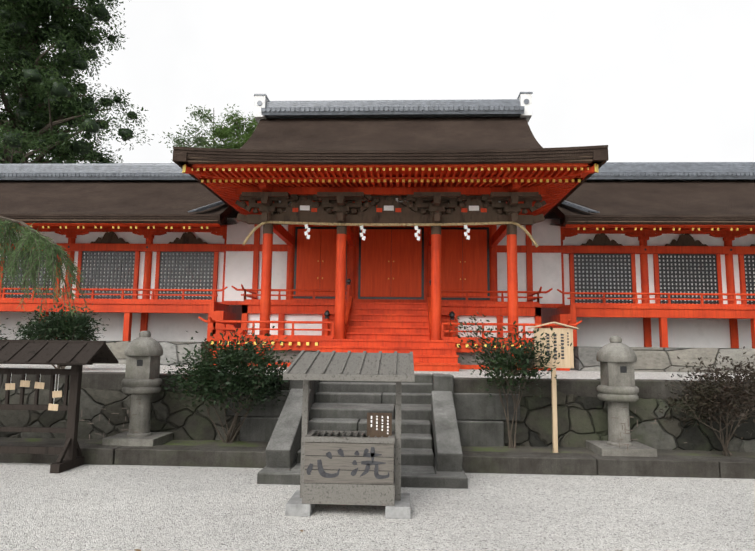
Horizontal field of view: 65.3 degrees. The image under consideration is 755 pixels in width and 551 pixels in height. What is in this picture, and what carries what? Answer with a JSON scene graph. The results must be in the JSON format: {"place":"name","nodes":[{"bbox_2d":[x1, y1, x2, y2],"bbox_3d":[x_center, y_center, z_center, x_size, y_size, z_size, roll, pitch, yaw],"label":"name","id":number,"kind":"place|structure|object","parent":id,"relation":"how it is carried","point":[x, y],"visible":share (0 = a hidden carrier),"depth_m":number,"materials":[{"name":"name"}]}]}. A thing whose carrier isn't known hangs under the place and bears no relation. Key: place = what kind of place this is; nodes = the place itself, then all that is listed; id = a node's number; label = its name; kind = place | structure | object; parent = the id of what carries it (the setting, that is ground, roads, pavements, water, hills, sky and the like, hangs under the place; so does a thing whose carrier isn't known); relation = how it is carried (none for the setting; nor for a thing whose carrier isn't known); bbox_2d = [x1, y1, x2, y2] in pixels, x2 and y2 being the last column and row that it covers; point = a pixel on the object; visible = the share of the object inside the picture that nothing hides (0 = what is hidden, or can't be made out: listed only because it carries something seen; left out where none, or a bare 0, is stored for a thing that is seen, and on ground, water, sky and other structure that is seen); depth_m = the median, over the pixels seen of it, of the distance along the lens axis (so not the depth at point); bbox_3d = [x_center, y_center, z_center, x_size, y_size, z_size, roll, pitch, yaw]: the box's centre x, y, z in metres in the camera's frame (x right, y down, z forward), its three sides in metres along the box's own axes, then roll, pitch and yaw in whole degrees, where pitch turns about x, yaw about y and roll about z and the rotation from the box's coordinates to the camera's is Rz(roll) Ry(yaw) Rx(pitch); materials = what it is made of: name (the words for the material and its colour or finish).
{"place":"outdoors","nodes":[
{"label":"outdoors","id":0,"kind":"place"},
{"bbox_2d":[0,216,89,316],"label":"branches","id":1,"kind":"object","parent":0,"point":[25,247],"depth_m":5.65,"materials":[{"name":"green plant"}]},
{"bbox_2d":[0,0,153,163],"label":"tree","id":2,"kind":"object","parent":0,"point":[11,45],"depth_m":32.40,"materials":[{"name":"green plant"}]},
{"bbox_2d":[0,219,236,341],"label":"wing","id":3,"kind":"structure","parent":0,"point":[173,327],"depth_m":17.56,"materials":[{"name":"white paint"}]},
{"bbox_2d":[159,104,228,162],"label":"tree","id":4,"kind":"object","parent":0,"point":[197,137],"depth_m":45.24,"materials":[{"name":"green plant"}]},
{"bbox_2d":[199,104,257,148],"bbox_3d":[-9.242,-2.376,38.810,7.890,17.198,7.863,0,-7,3],"label":"tree","id":5,"kind":"object","parent":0,"point":[220,133],"depth_m":38.96,"materials":[{"name":"green plant"}]},
{"bbox_2d":[0,463,754,550],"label":"ground","id":6,"kind":"structure","parent":0,"point":[123,508],"depth_m":5.72,"materials":[{"name":"grey gravel"}]},
{"bbox_2d":[0,340,118,473],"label":"ema rack","id":7,"kind":"object","parent":6,"relation":"on","point":[76,355],"visible":0.98,"depth_m":7.78,"materials":[{"name":"brown wood"}]},
{"bbox_2d":[5,380,61,410],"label":"ema plaques","id":8,"kind":"object","parent":7,"relation":"attached to","point":[38,385],"visible":0.96,"depth_m":7.83,"materials":[{"name":"brown wood"}]},
{"bbox_2d":[285,490,410,518],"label":"stone base blocks","id":9,"kind":"object","parent":6,"relation":"on","point":[295,506],"depth_m":5.65,"materials":[{"name":"grey stone"}]},
{"bbox_2d":[283,350,414,505],"bbox_3d":[-0.261,1.570,6.051,1.260,1.575,1.002,0,-7,3],"label":"offering box","id":10,"kind":"object","parent":6,"relation":"on","point":[395,366],"depth_m":5.73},
{"bbox_2d":[307,447,388,478],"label":"painted characters","id":11,"kind":"object","parent":10,"relation":"attached to","point":[372,454],"visible":1,"depth_m":5.71,"materials":[{"name":"paint"}]},
{"bbox_2d":[306,436,392,484],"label":"board gaps","id":12,"kind":"object","parent":10,"relation":"attached to","point":[345,456],"visible":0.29,"depth_m":5.73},
{"bbox_2d":[367,413,391,437],"bbox_3d":[0.019,1.512,5.934,0.250,0.250,0.020,0,-7,3],"label":"small sign","id":13,"kind":"object","parent":10,"relation":"attached to","point":[372,431],"visible":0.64,"depth_m":5.92,"materials":[{"name":"brown wood"}]},
{"bbox_2d":[371,416,388,433],"bbox_3d":[0.021,1.504,5.923,0.181,0.177,0.003,0,-7,3],"label":"sign lettering","id":14,"kind":"object","parent":13,"relation":"attached to","point":[382,423],"visible":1,"depth_m":5.92},
{"bbox_2d":[265,389,462,471],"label":"stair stringers","id":15,"kind":"object","parent":6,"relation":"on","point":[282,446],"visible":0.79,"depth_m":7.59,"materials":[{"name":"grey stone"}]},
{"bbox_2d":[225,373,519,488],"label":"stone stairs","id":16,"kind":"structure","parent":6,"relation":"on","point":[343,405],"depth_m":8.77,"materials":[{"name":"stone"}]},
{"bbox_2d":[289,374,453,456],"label":"stair end posts","id":17,"kind":"object","parent":16,"relation":"attached to","point":[442,382],"visible":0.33,"depth_m":8.75,"materials":[{"name":"grey stone"}]},
{"bbox_2d":[0,382,754,451],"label":"stone wall","id":18,"kind":"structure","parent":6,"relation":"on","point":[581,420],"depth_m":8.80,"materials":[{"name":"grey stone"}]},
{"bbox_2d":[0,442,754,478],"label":"kerb","id":19,"kind":"structure","parent":6,"relation":"on","point":[506,462],"depth_m":7.80,"materials":[{"name":"stone"}]},
{"bbox_2d":[0,437,754,457],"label":"planting strip ground","id":20,"kind":"structure","parent":0,"point":[464,448],"depth_m":8.51,"materials":[{"name":"soil"}]},
{"bbox_2d":[102,331,172,446],"bbox_3d":[-3.466,1.647,8.665,0.730,1.660,0.712,0,-7,3],"label":"stone lantern","id":21,"kind":"object","parent":20,"relation":"on","point":[143,383],"visible":1,"depth_m":8.51,"materials":[{"name":"grey stone"}]},
{"bbox_2d":[137,360,142,365],"bbox_3d":[-3.442,1.265,8.531,0.089,0.089,0.004,0,-7,3],"label":"lantern opening","id":22,"kind":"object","parent":21,"relation":"attached to","point":[139,362],"depth_m":8.53,"materials":[{"name":"grey stone"}]},
{"bbox_2d":[157,326,297,442],"bbox_3d":[-2.151,1.599,8.658,2.161,1.784,2.256,8,-10,-44],"label":"shrub","id":23,"kind":"object","parent":20,"relation":"on","point":[208,366],"depth_m":8.40,"materials":[{"name":"green plant"}]},
{"bbox_2d":[446,311,574,447],"bbox_3d":[1.879,1.498,8.386,1.792,2.005,1.775,0,-7,3],"label":"shrub","id":24,"kind":"object","parent":20,"relation":"on","point":[499,353],"depth_m":8.33,"materials":[{"name":"green plant"}]},
{"bbox_2d":[528,322,578,452],"bbox_3d":[2.482,1.605,8.252,0.683,1.909,0.140,0,-7,3],"label":"notice sign","id":25,"kind":"object","parent":20,"relation":"on","point":[567,361],"visible":0.75,"depth_m":8.30,"materials":[{"name":"brown wood"}]},
{"bbox_2d":[540,332,568,359],"bbox_3d":[2.499,0.994,8.315,0.409,0.382,0.004,0,-7,3],"label":"sign lettering","id":26,"kind":"object","parent":25,"relation":"attached to","point":[554,358],"visible":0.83,"depth_m":8.31},
{"bbox_2d":[586,336,656,456],"bbox_3d":[3.407,1.693,8.351,0.730,1.660,0.712,0,-7,3],"label":"stone lantern","id":27,"kind":"object","parent":20,"relation":"on","point":[617,390],"visible":0.98,"depth_m":8.20,"materials":[{"name":"grey stone"}]},
{"bbox_2d":[620,366,626,372],"bbox_3d":[3.430,1.311,8.216,0.089,0.089,0.004,0,-7,3],"label":"lantern opening","id":28,"kind":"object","parent":27,"relation":"attached to","point":[623,369],"depth_m":8.21,"materials":[{"name":"grey stone"}]},
{"bbox_2d":[611,407,686,449],"bbox_3d":[3.274,1.996,7.678,0.716,0.502,1.170,3,-7,-19],"label":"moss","id":29,"kind":"object","parent":27,"relation":"attached to","point":[629,430],"visible":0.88,"depth_m":7.68,"materials":[{"name":"green plant"}]},
{"bbox_2d":[645,346,754,455],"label":"shrub","id":30,"kind":"object","parent":20,"relation":"on","point":[712,395],"depth_m":8.25,"materials":[{"name":"green plant"}]},
{"bbox_2d":[0,364,754,393],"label":"terrace ground","id":31,"kind":"structure","parent":0,"point":[570,374],"depth_m":11.42,"materials":[{"name":"white stone"}]},
{"bbox_2d":[3,296,115,368],"bbox_3d":[-5.633,1.022,10.458,1.877,1.327,1.704,0,-7,3],"label":"shrub","id":32,"kind":"object","parent":31,"relation":"on","point":[65,321],"depth_m":10.24,"materials":[{"name":"green plant"}]},
{"bbox_2d":[0,372,753,400],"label":"wall coping","id":33,"kind":"object","parent":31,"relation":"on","point":[651,388],"depth_m":8.89,"materials":[{"name":"stone"}]},
{"bbox_2d":[0,0,754,162],"label":"sky","id":34,"kind":"structure","parent":0,"point":[644,80],"materials":[{"name":"white"}]},
{"bbox_2d":[2,339,754,372],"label":"stone wall","id":35,"kind":"structure","parent":0,"point":[657,359],"depth_m":13.29,"materials":[{"name":"grey stone"}]},
{"bbox_2d":[0,223,241,340],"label":"timber framework","id":36,"kind":"object","parent":35,"relation":"on","point":[145,305],"visible":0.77,"depth_m":16.52,"materials":[{"name":"red wood"}]},
{"bbox_2d":[14,226,207,228],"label":"wing gilt tips","id":37,"kind":"object","parent":36,"relation":"attached to","point":[130,227],"visible":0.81,"depth_m":16.02,"materials":[{"name":"gold metal"}]},
{"bbox_2d":[1,246,225,299],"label":"lattice window","id":38,"kind":"structure","parent":36,"relation":"attached to","point":[131,266],"depth_m":17.61,"materials":[{"name":"black wood"}]},
{"bbox_2d":[3,252,213,299],"bbox_3d":[-10.485,0.013,17.800,11.240,1.480,0.032,0,-7,3],"label":"window lattice","id":39,"kind":"object","parent":38,"relation":"attached to","point":[133,272],"visible":0.1,"depth_m":17.63,"materials":[{"name":"grey wood"}]},
{"bbox_2d":[0,181,237,224],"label":"corridor roof","id":40,"kind":"structure","parent":36,"relation":"on","point":[115,200],"depth_m":18.12,"materials":[{"name":"brown wood"}]},
{"bbox_2d":[0,163,196,180],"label":"wing ridge tiles","id":41,"kind":"object","parent":40,"relation":"on","point":[93,172],"visible":0.65,"depth_m":19.94,"materials":[{"name":"grey tile"}]},
{"bbox_2d":[541,224,754,348],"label":"timber framework","id":42,"kind":"object","parent":35,"relation":"on","point":[732,310],"visible":0.85,"depth_m":16.68,"materials":[{"name":"red wood"}]},
{"bbox_2d":[550,221,754,347],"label":"wall","id":43,"kind":"structure","parent":35,"relation":"on","point":[682,332],"depth_m":16.85,"materials":[{"name":"white paint"}]},
{"bbox_2d":[545,181,754,225],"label":"roof","id":44,"kind":"structure","parent":43,"relation":"attached to","point":[671,200],"depth_m":17.33,"materials":[{"name":"brown wood"}]},
{"bbox_2d":[561,248,754,303],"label":"window lattice","id":45,"kind":"object","parent":43,"relation":"attached to","point":[660,276],"visible":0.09,"depth_m":16.96,"materials":[{"name":"grey wood"}]},
{"bbox_2d":[577,228,751,230],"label":"wing gilt tips","id":46,"kind":"object","parent":43,"relation":"attached to","point":[737,229],"visible":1,"depth_m":15.36,"materials":[{"name":"gold metal"}]},
{"bbox_2d":[586,162,754,180],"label":"wing ridge tiles","id":47,"kind":"object","parent":43,"relation":"attached to","point":[676,171],"visible":0.62,"depth_m":19.09,"materials":[{"name":"grey tile"}]},
{"bbox_2d":[265,350,494,364],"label":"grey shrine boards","id":48,"kind":"object","parent":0,"point":[467,357],"depth_m":13.59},
{"bbox_2d":[178,94,602,337],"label":"wall","id":49,"kind":"structure","parent":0,"point":[417,207],"depth_m":14.35,"materials":[{"name":"white paint"}]},
{"bbox_2d":[172,117,607,217],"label":"main roof","id":50,"kind":"structure","parent":49,"relation":"attached to","point":[407,141],"depth_m":14.87,"materials":[{"name":"brown wood"}]},
{"bbox_2d":[242,221,537,247],"bbox_3d":[0.268,-0.997,14.048,7.071,0.642,0.110,0,-7,3],"label":"shimenawa rope","id":51,"kind":"object","parent":49,"relation":"attached to","point":[393,224],"visible":0.98,"depth_m":14.02,"materials":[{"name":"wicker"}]},
{"bbox_2d":[304,224,469,240],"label":"paper streamers","id":52,"kind":"object","parent":51,"relation":"hanging from","point":[364,230],"visible":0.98,"depth_m":14.00,"materials":[{"name":"white paper"}]},
{"bbox_2d":[184,163,596,371],"bbox_3d":[0.363,0.170,16.436,9.800,4.601,8.293,0,-7,3],"label":"shrine vermilion timber","id":53,"kind":"object","parent":49,"relation":"attached to","point":[419,329],"visible":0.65,"depth_m":14.10,"materials":[{"name":"red wood"}]},
{"bbox_2d":[223,227,532,361],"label":"black shrine fittings","id":54,"kind":"object","parent":53,"relation":"attached to","point":[348,282],"visible":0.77,"depth_m":17.07,"materials":[{"name":"wood"}]},
{"bbox_2d":[182,164,598,347],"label":"rafter end caps","id":55,"kind":"object","parent":49,"relation":"attached to","point":[397,180],"visible":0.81,"depth_m":13.19,"materials":[{"name":"gold metal"}]},
{"bbox_2d":[296,229,486,296],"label":"doors","id":56,"kind":"structure","parent":49,"relation":"attached to","point":[402,250],"depth_m":17.06,"materials":[{"name":"red wood"}]},
{"bbox_2d":[188,92,599,212],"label":"shrine ridge tiles","id":57,"kind":"object","parent":49,"relation":"attached to","point":[400,108],"visible":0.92,"depth_m":16.37,"materials":[{"name":"grey tile"}]}
]}

